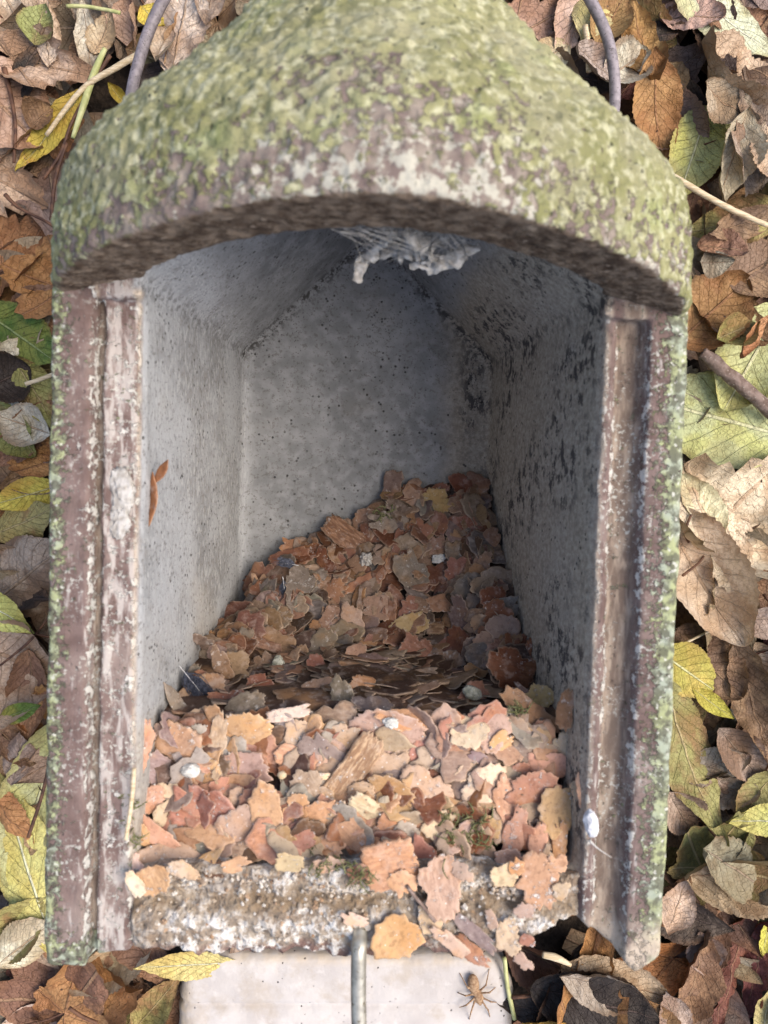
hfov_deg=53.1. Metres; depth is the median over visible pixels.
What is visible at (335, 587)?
bark flake
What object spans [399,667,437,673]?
bark flake
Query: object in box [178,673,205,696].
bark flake
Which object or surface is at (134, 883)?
bark flake
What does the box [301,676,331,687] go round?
bark flake
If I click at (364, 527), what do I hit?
bark flake
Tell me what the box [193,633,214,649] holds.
bark flake
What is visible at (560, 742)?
bark flake
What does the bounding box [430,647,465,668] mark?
bark flake
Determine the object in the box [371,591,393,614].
bark flake
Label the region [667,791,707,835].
fallen leaf
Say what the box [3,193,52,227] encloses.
leaf stalk
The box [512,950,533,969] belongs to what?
bark flake
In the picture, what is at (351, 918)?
bark flake
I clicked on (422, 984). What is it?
brick
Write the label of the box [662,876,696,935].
fallen leaf
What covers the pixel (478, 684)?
bark flake
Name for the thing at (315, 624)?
bark flake
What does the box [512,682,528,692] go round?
bark flake
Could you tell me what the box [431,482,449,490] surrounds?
bark flake
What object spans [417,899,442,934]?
bark flake
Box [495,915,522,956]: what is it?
bark flake
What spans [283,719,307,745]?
bark flake
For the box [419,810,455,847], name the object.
bark flake
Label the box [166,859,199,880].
bark flake
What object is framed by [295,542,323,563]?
bark flake
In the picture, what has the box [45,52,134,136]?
straw
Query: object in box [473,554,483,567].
bark flake
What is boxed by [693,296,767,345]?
fallen leaf
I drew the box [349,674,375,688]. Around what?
bark flake
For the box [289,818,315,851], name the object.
bark flake
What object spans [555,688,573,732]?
bark flake
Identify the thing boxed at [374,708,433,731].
bark flake
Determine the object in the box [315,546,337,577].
bark flake
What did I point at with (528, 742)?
bark flake
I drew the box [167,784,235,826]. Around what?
bark flake
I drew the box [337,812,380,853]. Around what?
bark flake
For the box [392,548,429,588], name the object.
bark flake
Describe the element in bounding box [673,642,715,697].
fallen leaf
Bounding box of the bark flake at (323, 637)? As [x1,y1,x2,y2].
[309,627,337,649]
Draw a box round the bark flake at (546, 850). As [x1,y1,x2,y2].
[542,843,554,857]
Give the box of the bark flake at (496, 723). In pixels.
[480,714,511,753]
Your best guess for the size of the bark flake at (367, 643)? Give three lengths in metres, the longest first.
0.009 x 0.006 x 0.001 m
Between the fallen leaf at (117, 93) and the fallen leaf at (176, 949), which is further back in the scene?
the fallen leaf at (176, 949)
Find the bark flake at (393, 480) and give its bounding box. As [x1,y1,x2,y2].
[382,469,403,500]
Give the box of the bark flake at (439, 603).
[425,593,451,611]
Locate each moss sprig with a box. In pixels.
[118,794,149,851]
[306,844,378,893]
[371,503,395,522]
[434,800,495,878]
[507,700,534,723]
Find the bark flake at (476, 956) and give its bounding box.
[455,933,490,967]
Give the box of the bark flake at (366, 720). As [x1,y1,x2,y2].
[347,708,428,753]
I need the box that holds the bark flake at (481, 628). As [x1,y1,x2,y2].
[477,625,485,633]
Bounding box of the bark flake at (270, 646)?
[250,636,282,653]
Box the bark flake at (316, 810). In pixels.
[304,800,338,823]
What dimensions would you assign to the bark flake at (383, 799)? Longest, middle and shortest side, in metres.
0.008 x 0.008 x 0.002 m
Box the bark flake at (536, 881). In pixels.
[514,850,559,910]
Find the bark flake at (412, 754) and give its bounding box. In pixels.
[408,740,435,760]
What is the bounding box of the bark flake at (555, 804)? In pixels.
[537,785,571,839]
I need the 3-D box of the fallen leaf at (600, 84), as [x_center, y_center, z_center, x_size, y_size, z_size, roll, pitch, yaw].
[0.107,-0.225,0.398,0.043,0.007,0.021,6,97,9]
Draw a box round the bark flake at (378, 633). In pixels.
[365,627,387,642]
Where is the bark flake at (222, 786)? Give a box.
[208,776,230,792]
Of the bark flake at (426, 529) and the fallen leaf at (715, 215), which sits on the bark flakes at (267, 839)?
the bark flake at (426, 529)
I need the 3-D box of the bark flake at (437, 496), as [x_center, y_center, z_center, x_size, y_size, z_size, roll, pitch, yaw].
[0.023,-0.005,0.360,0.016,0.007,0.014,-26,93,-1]
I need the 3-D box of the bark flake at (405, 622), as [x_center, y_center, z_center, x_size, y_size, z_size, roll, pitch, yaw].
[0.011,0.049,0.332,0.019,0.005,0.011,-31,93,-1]
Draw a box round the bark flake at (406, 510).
[384,498,412,518]
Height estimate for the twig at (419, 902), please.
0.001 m
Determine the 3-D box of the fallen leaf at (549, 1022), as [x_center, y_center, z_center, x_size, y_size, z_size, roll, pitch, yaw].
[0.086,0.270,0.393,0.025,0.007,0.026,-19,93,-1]
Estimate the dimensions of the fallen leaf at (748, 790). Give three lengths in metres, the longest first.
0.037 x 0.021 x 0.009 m
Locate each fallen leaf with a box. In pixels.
[0,0,62,89]
[0,23,102,89]
[0,56,49,149]
[0,105,32,161]
[0,147,47,217]
[0,209,44,298]
[0,235,52,319]
[0,300,51,366]
[0,315,51,342]
[0,327,43,405]
[0,351,31,402]
[0,400,51,466]
[0,401,36,457]
[0,402,49,446]
[0,476,49,510]
[0,501,49,543]
[0,534,49,617]
[0,592,33,633]
[0,619,48,729]
[0,702,40,724]
[0,724,36,767]
[0,725,47,887]
[0,734,37,855]
[0,773,46,952]
[0,792,33,843]
[0,898,44,963]
[0,917,44,968]
[0,961,108,1023]
[2,731,36,784]
[2,1003,57,1023]
[5,648,46,739]
[6,436,49,477]
[8,461,49,494]
[10,284,52,337]
[11,46,39,97]
[11,356,51,427]
[15,89,83,170]
[16,3,52,44]
[17,723,30,733]
[18,587,48,610]
[20,0,62,8]
[21,96,52,129]
[26,953,142,1023]
[31,684,46,735]
[34,0,61,67]
[43,949,150,993]
[45,80,76,98]
[47,95,55,104]
[68,39,122,60]
[69,949,151,998]
[70,0,114,42]
[73,0,99,65]
[84,12,115,54]
[92,0,146,59]
[105,0,137,49]
[107,951,118,970]
[108,82,124,102]
[112,945,169,985]
[126,1014,129,1023]
[129,946,184,1000]
[130,980,179,1023]
[133,951,234,981]
[133,982,179,1023]
[137,3,164,25]
[139,60,161,87]
[144,0,204,67]
[150,25,175,61]
[159,0,211,70]
[164,0,236,62]
[194,0,224,24]
[199,34,208,43]
[497,996,547,1022]
[504,945,560,993]
[508,0,558,39]
[522,1021,565,1023]
[530,970,659,1023]
[536,942,583,1022]
[539,36,570,64]
[551,26,592,61]
[554,0,580,47]
[556,46,580,76]
[557,927,628,1023]
[560,973,656,1016]
[561,954,669,1003]
[571,0,612,39]
[574,58,608,94]
[576,39,608,80]
[578,0,684,78]
[590,0,633,42]
[604,34,653,83]
[614,34,627,89]
[617,943,689,995]
[621,0,668,79]
[630,118,668,149]
[632,46,682,157]
[638,0,676,47]
[648,1000,680,1023]
[659,0,726,30]
[659,992,692,1023]
[660,903,735,945]
[661,855,720,926]
[662,0,721,28]
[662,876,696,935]
[663,835,705,905]
[666,819,703,848]
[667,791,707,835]
[667,803,767,901]
[667,942,686,957]
[669,105,726,194]
[669,681,729,846]
[670,61,689,90]
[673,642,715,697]
[674,622,748,700]
[675,0,767,56]
[675,627,701,699]
[676,504,759,646]
[678,930,726,1023]
[679,453,767,591]
[680,84,709,161]
[680,473,728,531]
[682,371,767,470]
[684,860,767,920]
[686,931,727,975]
[687,184,709,223]
[687,270,754,352]
[687,365,712,373]
[688,746,751,787]
[691,193,767,242]
[691,236,703,277]
[692,0,737,73]
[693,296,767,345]
[693,688,733,718]
[697,199,727,212]
[697,228,748,256]
[700,250,735,277]
[701,25,767,104]
[702,835,756,903]
[704,577,759,652]
[705,770,736,793]
[705,777,760,810]
[706,77,760,123]
[709,204,767,240]
[711,736,716,746]
[712,917,756,1023]
[714,302,767,411]
[714,913,731,968]
[717,311,760,345]
[717,728,767,780]
[719,106,767,202]
[725,124,767,194]
[725,803,767,836]
[726,238,767,297]
[726,501,753,564]
[727,643,767,762]
[731,65,767,196]
[735,721,767,770]
[736,771,767,828]
[736,833,767,905]
[739,315,767,358]
[742,921,767,1018]
[746,7,767,55]
[749,120,767,177]
[753,642,767,671]
[753,991,767,1023]
[754,607,767,639]
[757,570,767,608]
[759,925,767,955]
[761,237,767,269]
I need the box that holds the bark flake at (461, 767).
[454,763,476,782]
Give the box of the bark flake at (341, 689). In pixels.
[330,673,354,701]
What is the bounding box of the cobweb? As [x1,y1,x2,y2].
[331,225,480,283]
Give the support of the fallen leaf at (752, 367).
on the leaf litter
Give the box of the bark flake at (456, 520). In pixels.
[448,514,477,536]
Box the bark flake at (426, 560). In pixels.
[411,556,431,579]
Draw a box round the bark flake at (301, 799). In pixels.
[282,793,309,821]
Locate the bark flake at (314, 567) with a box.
[304,564,319,571]
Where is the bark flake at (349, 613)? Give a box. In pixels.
[340,600,364,636]
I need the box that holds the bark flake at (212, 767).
[204,759,220,778]
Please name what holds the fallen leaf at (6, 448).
on the fallen leaf at (4, 458)
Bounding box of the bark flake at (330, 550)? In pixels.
[327,542,341,564]
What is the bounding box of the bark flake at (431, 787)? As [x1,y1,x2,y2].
[399,763,453,810]
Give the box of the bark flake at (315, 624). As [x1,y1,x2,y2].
[308,619,321,629]
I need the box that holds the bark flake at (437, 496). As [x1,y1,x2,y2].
[422,487,453,512]
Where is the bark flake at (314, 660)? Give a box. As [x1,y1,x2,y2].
[306,653,324,666]
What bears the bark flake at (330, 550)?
on the bark flakes at (267, 839)
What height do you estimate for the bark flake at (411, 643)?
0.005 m
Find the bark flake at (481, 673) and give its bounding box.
[464,662,487,678]
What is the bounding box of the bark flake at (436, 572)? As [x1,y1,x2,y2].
[423,561,447,590]
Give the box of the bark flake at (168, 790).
[159,782,177,797]
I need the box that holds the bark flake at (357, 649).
[341,642,366,658]
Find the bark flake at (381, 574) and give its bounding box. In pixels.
[376,551,392,583]
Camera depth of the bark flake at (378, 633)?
0.33 m
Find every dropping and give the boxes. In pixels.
[180,763,199,777]
[272,655,284,664]
[359,552,372,565]
[382,717,398,728]
[432,554,446,563]
[462,685,481,699]
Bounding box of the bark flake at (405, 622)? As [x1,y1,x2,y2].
[388,610,429,634]
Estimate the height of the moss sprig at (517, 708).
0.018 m
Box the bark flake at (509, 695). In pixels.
[499,685,560,733]
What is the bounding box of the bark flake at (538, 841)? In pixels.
[527,821,548,854]
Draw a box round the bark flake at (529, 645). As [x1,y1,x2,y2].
[526,637,531,655]
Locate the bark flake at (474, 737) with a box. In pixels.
[449,715,489,750]
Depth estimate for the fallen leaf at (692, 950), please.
0.41 m
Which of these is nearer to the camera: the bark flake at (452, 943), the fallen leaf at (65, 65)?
the bark flake at (452, 943)
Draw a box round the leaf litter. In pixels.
[0,0,767,1023]
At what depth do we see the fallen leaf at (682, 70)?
0.40 m
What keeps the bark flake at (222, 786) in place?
on the bark flakes at (267, 839)
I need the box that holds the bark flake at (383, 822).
[375,807,405,837]
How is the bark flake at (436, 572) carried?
on the bark flakes at (267, 839)
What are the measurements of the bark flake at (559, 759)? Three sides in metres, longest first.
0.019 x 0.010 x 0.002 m
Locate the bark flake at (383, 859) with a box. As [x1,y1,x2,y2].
[360,836,418,892]
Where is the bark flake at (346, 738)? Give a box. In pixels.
[332,722,360,749]
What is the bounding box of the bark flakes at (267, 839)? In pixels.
[152,471,561,864]
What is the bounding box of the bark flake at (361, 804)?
[348,791,382,820]
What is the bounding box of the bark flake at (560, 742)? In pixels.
[552,731,566,755]
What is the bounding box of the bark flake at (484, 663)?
[480,645,503,668]
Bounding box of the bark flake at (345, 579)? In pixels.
[339,569,349,583]
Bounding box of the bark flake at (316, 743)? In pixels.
[296,731,345,761]
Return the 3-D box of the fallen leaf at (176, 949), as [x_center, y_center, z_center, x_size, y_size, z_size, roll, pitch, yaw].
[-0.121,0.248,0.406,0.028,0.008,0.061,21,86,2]
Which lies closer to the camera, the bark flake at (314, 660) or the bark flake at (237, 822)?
the bark flake at (237, 822)
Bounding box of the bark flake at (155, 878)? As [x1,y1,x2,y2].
[136,864,169,896]
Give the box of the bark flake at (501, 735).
[488,729,513,750]
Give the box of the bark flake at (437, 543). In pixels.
[429,534,445,555]
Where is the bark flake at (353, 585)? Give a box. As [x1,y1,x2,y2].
[344,571,371,593]
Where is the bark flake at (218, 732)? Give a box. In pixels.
[208,710,227,754]
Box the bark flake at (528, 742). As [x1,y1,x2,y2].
[507,706,542,749]
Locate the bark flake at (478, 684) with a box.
[457,679,489,698]
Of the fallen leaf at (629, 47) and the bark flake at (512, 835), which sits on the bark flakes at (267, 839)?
the bark flake at (512, 835)
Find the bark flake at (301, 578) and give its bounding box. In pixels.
[285,564,328,628]
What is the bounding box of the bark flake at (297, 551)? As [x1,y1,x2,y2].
[268,546,309,567]
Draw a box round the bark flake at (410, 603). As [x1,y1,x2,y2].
[398,594,418,617]
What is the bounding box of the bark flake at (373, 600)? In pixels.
[362,594,389,621]
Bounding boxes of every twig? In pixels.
[406,884,436,922]
[512,994,531,999]
[697,348,767,418]
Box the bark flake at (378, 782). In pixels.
[367,774,415,806]
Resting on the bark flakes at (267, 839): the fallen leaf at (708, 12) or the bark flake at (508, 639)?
the bark flake at (508, 639)
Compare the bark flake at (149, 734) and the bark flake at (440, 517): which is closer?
the bark flake at (149, 734)
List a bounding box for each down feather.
[179,666,213,696]
[277,556,298,567]
[279,580,285,597]
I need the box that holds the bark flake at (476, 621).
[470,614,485,630]
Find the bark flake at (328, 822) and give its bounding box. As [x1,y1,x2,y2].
[326,800,345,827]
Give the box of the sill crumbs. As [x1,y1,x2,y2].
[136,723,549,942]
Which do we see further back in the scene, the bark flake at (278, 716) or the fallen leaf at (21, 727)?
the fallen leaf at (21, 727)
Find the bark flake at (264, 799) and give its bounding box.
[247,779,283,825]
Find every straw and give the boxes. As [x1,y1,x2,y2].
[24,373,51,385]
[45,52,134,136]
[124,767,135,839]
[542,952,571,966]
[582,24,591,72]
[674,173,767,227]
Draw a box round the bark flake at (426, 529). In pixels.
[406,517,434,536]
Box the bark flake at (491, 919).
[485,909,498,929]
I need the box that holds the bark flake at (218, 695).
[206,689,244,698]
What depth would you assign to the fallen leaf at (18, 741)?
0.40 m
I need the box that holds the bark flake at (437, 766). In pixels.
[429,761,476,768]
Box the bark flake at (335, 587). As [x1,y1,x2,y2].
[327,577,348,603]
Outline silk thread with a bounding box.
[588,838,611,857]
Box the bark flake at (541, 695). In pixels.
[525,683,553,706]
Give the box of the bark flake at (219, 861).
[204,859,224,879]
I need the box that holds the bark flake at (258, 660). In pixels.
[252,650,273,668]
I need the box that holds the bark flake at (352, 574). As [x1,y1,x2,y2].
[343,560,356,580]
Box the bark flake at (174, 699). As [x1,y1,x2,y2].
[163,681,186,709]
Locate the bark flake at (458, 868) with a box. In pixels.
[451,859,473,881]
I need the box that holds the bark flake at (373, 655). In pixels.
[357,652,389,664]
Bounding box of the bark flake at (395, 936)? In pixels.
[370,913,425,959]
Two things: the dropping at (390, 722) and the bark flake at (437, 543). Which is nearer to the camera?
the dropping at (390, 722)
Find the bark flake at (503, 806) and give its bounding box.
[492,772,515,825]
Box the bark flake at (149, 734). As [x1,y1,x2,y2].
[143,718,154,773]
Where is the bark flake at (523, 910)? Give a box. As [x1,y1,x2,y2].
[512,902,534,918]
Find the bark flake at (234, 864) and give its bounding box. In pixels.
[220,855,252,873]
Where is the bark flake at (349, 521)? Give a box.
[342,518,352,524]
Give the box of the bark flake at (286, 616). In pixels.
[274,600,293,627]
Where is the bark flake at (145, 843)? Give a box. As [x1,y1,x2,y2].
[141,823,151,846]
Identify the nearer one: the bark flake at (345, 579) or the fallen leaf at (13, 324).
the bark flake at (345, 579)
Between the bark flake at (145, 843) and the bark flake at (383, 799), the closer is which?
the bark flake at (145, 843)
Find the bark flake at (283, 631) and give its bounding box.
[273,627,293,636]
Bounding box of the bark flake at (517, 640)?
[514,638,520,643]
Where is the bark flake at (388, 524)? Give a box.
[367,511,409,533]
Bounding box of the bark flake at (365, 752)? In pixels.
[323,729,383,798]
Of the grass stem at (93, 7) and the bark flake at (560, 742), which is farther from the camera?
the grass stem at (93, 7)
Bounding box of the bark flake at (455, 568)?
[444,556,470,582]
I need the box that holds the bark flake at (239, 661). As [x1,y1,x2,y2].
[227,649,249,678]
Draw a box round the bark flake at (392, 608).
[387,598,396,620]
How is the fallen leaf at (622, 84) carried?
on the fallen leaf at (665, 32)
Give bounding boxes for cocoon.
[109,466,136,513]
[109,501,131,539]
[583,808,598,837]
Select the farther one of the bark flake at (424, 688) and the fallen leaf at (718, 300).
the fallen leaf at (718, 300)
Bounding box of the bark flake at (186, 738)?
[154,719,202,761]
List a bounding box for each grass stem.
[66,4,120,14]
[71,47,106,138]
[502,956,515,1019]
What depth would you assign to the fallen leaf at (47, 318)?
0.39 m
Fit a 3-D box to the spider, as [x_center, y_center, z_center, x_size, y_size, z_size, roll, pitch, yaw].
[0.049,0.253,0.400,0.020,0.005,0.026,-6,93,-2]
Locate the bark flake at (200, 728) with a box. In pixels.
[191,723,206,747]
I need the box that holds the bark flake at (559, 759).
[527,752,565,777]
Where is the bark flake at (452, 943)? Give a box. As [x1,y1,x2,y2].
[429,925,470,958]
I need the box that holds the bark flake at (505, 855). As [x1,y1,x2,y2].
[494,848,521,862]
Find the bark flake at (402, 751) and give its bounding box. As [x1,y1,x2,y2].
[395,749,409,761]
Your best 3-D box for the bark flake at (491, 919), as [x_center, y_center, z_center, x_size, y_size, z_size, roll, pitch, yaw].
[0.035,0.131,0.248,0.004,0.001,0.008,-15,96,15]
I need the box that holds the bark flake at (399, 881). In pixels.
[385,869,417,898]
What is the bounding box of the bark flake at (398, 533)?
[391,527,403,553]
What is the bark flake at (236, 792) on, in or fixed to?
on the bark flakes at (267, 839)
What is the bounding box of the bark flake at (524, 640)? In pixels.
[521,634,526,643]
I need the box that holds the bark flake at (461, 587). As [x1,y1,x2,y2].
[450,572,480,599]
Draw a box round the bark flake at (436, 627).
[426,621,444,635]
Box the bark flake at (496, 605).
[482,598,513,624]
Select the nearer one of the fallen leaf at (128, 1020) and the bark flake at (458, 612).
the bark flake at (458, 612)
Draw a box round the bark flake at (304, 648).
[297,644,308,651]
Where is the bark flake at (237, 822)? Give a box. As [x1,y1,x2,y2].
[214,804,259,845]
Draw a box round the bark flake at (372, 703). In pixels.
[350,695,394,710]
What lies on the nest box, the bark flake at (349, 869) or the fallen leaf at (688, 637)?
the bark flake at (349, 869)
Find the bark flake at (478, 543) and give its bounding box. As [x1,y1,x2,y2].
[459,535,482,560]
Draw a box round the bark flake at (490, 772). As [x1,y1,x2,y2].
[460,762,506,806]
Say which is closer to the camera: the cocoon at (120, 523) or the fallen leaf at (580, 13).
the cocoon at (120, 523)
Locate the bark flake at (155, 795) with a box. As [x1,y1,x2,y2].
[145,784,164,814]
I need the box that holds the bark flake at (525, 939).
[518,933,535,946]
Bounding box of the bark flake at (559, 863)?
[544,854,567,873]
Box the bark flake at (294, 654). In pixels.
[287,647,300,660]
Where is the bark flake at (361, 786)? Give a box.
[346,781,375,798]
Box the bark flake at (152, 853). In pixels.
[137,842,201,862]
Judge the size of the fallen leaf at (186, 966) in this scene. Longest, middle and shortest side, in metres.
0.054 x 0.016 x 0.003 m
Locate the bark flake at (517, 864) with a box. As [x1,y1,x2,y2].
[508,857,524,875]
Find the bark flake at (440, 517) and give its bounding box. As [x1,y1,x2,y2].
[430,510,448,537]
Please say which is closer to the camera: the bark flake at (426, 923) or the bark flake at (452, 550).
the bark flake at (426, 923)
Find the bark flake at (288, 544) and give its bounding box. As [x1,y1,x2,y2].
[279,537,300,550]
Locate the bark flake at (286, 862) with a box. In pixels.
[274,852,304,871]
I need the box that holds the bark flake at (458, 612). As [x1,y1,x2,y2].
[447,594,474,636]
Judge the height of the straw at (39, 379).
0.002 m
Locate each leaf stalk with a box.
[0,631,49,637]
[1,66,16,162]
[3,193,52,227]
[26,773,46,837]
[42,54,111,179]
[49,142,67,219]
[68,1006,97,1023]
[684,514,691,542]
[685,631,708,641]
[698,818,715,836]
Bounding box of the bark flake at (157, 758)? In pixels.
[149,749,170,784]
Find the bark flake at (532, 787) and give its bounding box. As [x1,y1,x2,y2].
[504,769,561,805]
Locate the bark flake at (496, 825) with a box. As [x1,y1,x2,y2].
[477,815,501,838]
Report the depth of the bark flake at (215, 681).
0.29 m
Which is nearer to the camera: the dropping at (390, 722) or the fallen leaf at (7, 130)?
the dropping at (390, 722)
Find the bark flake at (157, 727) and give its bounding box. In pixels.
[154,719,174,743]
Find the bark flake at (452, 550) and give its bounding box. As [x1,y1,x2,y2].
[444,540,461,559]
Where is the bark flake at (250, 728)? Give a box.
[225,712,273,744]
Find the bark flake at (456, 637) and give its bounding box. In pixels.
[446,625,469,654]
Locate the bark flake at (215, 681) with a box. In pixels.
[195,672,225,694]
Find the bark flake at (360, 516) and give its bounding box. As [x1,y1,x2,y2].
[352,507,374,530]
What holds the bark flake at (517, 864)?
on the nest box
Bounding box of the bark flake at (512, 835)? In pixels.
[501,803,527,850]
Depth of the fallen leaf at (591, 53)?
0.38 m
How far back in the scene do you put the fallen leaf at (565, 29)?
0.39 m
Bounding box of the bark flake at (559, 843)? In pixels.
[552,819,567,857]
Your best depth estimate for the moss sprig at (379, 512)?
0.35 m
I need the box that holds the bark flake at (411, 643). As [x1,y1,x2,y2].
[398,632,432,656]
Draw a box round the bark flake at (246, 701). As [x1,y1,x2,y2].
[224,689,265,713]
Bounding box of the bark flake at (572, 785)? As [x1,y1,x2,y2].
[569,781,575,798]
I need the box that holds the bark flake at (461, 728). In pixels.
[430,724,468,769]
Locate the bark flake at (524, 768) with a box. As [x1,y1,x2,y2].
[511,762,531,775]
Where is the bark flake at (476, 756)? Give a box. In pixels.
[467,750,488,763]
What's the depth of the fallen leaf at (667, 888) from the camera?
0.41 m
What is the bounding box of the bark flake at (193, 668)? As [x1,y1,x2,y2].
[181,663,201,687]
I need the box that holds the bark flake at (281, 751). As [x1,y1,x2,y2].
[272,743,322,769]
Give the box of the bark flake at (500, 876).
[489,862,518,886]
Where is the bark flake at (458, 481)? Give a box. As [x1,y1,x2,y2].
[448,473,473,492]
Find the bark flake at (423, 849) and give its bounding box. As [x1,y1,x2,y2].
[413,832,437,858]
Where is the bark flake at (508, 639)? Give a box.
[504,632,512,644]
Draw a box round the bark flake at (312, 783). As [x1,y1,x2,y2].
[289,769,334,799]
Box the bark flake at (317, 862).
[312,855,344,873]
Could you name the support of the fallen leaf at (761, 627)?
on the fallen leaf at (708, 636)
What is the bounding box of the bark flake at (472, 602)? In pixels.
[465,593,479,609]
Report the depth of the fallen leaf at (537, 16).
0.39 m
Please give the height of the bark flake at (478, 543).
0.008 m
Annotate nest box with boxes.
[44,0,693,1023]
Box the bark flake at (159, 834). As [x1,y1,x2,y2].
[143,814,180,847]
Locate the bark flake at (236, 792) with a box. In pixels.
[228,786,248,808]
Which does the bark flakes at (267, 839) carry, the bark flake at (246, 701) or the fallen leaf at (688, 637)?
the bark flake at (246, 701)
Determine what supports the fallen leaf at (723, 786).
on the leaf litter
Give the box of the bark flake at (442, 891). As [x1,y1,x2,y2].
[417,853,461,922]
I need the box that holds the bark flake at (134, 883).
[124,870,145,897]
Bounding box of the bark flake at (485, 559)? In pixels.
[477,551,492,569]
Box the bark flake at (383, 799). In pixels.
[378,793,397,816]
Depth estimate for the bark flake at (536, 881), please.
0.25 m
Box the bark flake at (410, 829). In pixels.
[381,820,420,843]
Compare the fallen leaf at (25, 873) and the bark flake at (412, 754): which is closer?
the bark flake at (412, 754)
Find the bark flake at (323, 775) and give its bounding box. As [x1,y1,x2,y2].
[319,772,330,779]
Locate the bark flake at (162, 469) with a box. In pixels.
[148,459,167,526]
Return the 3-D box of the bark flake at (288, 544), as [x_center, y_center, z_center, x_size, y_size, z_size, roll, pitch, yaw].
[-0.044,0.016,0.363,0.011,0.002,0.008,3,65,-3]
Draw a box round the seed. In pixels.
[277,771,286,779]
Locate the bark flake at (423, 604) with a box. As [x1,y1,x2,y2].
[405,593,431,612]
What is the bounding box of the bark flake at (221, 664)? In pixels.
[210,644,234,678]
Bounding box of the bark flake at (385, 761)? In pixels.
[369,751,409,774]
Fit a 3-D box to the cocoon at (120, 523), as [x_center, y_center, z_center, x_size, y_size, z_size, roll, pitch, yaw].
[-0.083,0.002,0.241,0.009,0.001,0.013,2,92,-2]
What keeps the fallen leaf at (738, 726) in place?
on the leaf litter
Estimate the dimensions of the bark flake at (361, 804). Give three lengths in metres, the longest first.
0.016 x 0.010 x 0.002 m
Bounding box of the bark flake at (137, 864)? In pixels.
[132,852,144,873]
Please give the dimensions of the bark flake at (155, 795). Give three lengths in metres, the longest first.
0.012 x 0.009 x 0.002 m
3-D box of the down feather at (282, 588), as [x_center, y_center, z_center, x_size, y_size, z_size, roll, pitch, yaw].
[-0.044,0.035,0.344,0.006,0.004,0.011,2,92,-2]
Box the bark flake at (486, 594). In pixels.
[479,585,505,609]
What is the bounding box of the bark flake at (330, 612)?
[319,604,341,629]
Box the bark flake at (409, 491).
[402,478,421,505]
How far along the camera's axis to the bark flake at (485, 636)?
0.31 m
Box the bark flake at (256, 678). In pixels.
[246,673,273,686]
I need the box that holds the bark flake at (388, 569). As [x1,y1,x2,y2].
[384,552,398,573]
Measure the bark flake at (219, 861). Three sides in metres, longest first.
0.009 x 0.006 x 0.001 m
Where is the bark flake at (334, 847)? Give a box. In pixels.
[321,828,345,852]
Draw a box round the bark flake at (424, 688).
[407,680,441,694]
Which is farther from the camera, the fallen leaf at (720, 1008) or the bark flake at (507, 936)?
the fallen leaf at (720, 1008)
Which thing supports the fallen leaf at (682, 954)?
on the leaf litter
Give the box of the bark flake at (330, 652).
[323,648,340,658]
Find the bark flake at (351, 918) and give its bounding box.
[340,912,369,926]
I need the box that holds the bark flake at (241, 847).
[231,841,261,861]
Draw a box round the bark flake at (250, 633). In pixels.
[239,626,254,637]
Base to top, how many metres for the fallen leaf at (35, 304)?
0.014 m
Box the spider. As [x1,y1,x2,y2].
[457,969,496,1019]
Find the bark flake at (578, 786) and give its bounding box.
[575,772,581,807]
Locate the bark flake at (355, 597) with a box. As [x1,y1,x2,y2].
[351,584,365,609]
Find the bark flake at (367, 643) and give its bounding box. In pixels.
[358,637,377,646]
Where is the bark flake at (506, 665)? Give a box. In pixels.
[486,646,536,689]
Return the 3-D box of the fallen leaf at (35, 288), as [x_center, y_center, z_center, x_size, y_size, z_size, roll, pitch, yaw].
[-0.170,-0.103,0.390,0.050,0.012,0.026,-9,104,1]
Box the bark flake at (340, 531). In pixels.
[320,514,366,548]
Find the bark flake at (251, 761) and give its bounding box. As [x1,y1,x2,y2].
[223,751,273,783]
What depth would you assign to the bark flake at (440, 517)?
0.35 m
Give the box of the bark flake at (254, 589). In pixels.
[249,578,270,595]
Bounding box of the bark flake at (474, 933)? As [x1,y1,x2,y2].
[452,913,496,955]
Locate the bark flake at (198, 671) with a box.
[193,669,205,674]
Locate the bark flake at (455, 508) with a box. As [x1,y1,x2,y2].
[447,489,467,513]
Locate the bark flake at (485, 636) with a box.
[472,631,493,642]
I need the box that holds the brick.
[179,945,512,1023]
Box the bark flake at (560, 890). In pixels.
[551,881,570,901]
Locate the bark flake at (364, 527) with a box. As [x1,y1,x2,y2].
[359,522,386,541]
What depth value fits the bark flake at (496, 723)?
0.27 m
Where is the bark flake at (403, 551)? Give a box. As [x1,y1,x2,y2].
[400,530,408,554]
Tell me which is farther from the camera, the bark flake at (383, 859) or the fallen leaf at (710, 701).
the fallen leaf at (710, 701)
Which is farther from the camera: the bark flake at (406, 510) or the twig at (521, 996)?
the twig at (521, 996)
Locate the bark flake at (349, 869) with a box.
[346,862,370,884]
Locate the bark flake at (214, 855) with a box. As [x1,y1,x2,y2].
[198,848,222,863]
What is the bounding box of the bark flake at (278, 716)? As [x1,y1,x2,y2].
[266,703,310,722]

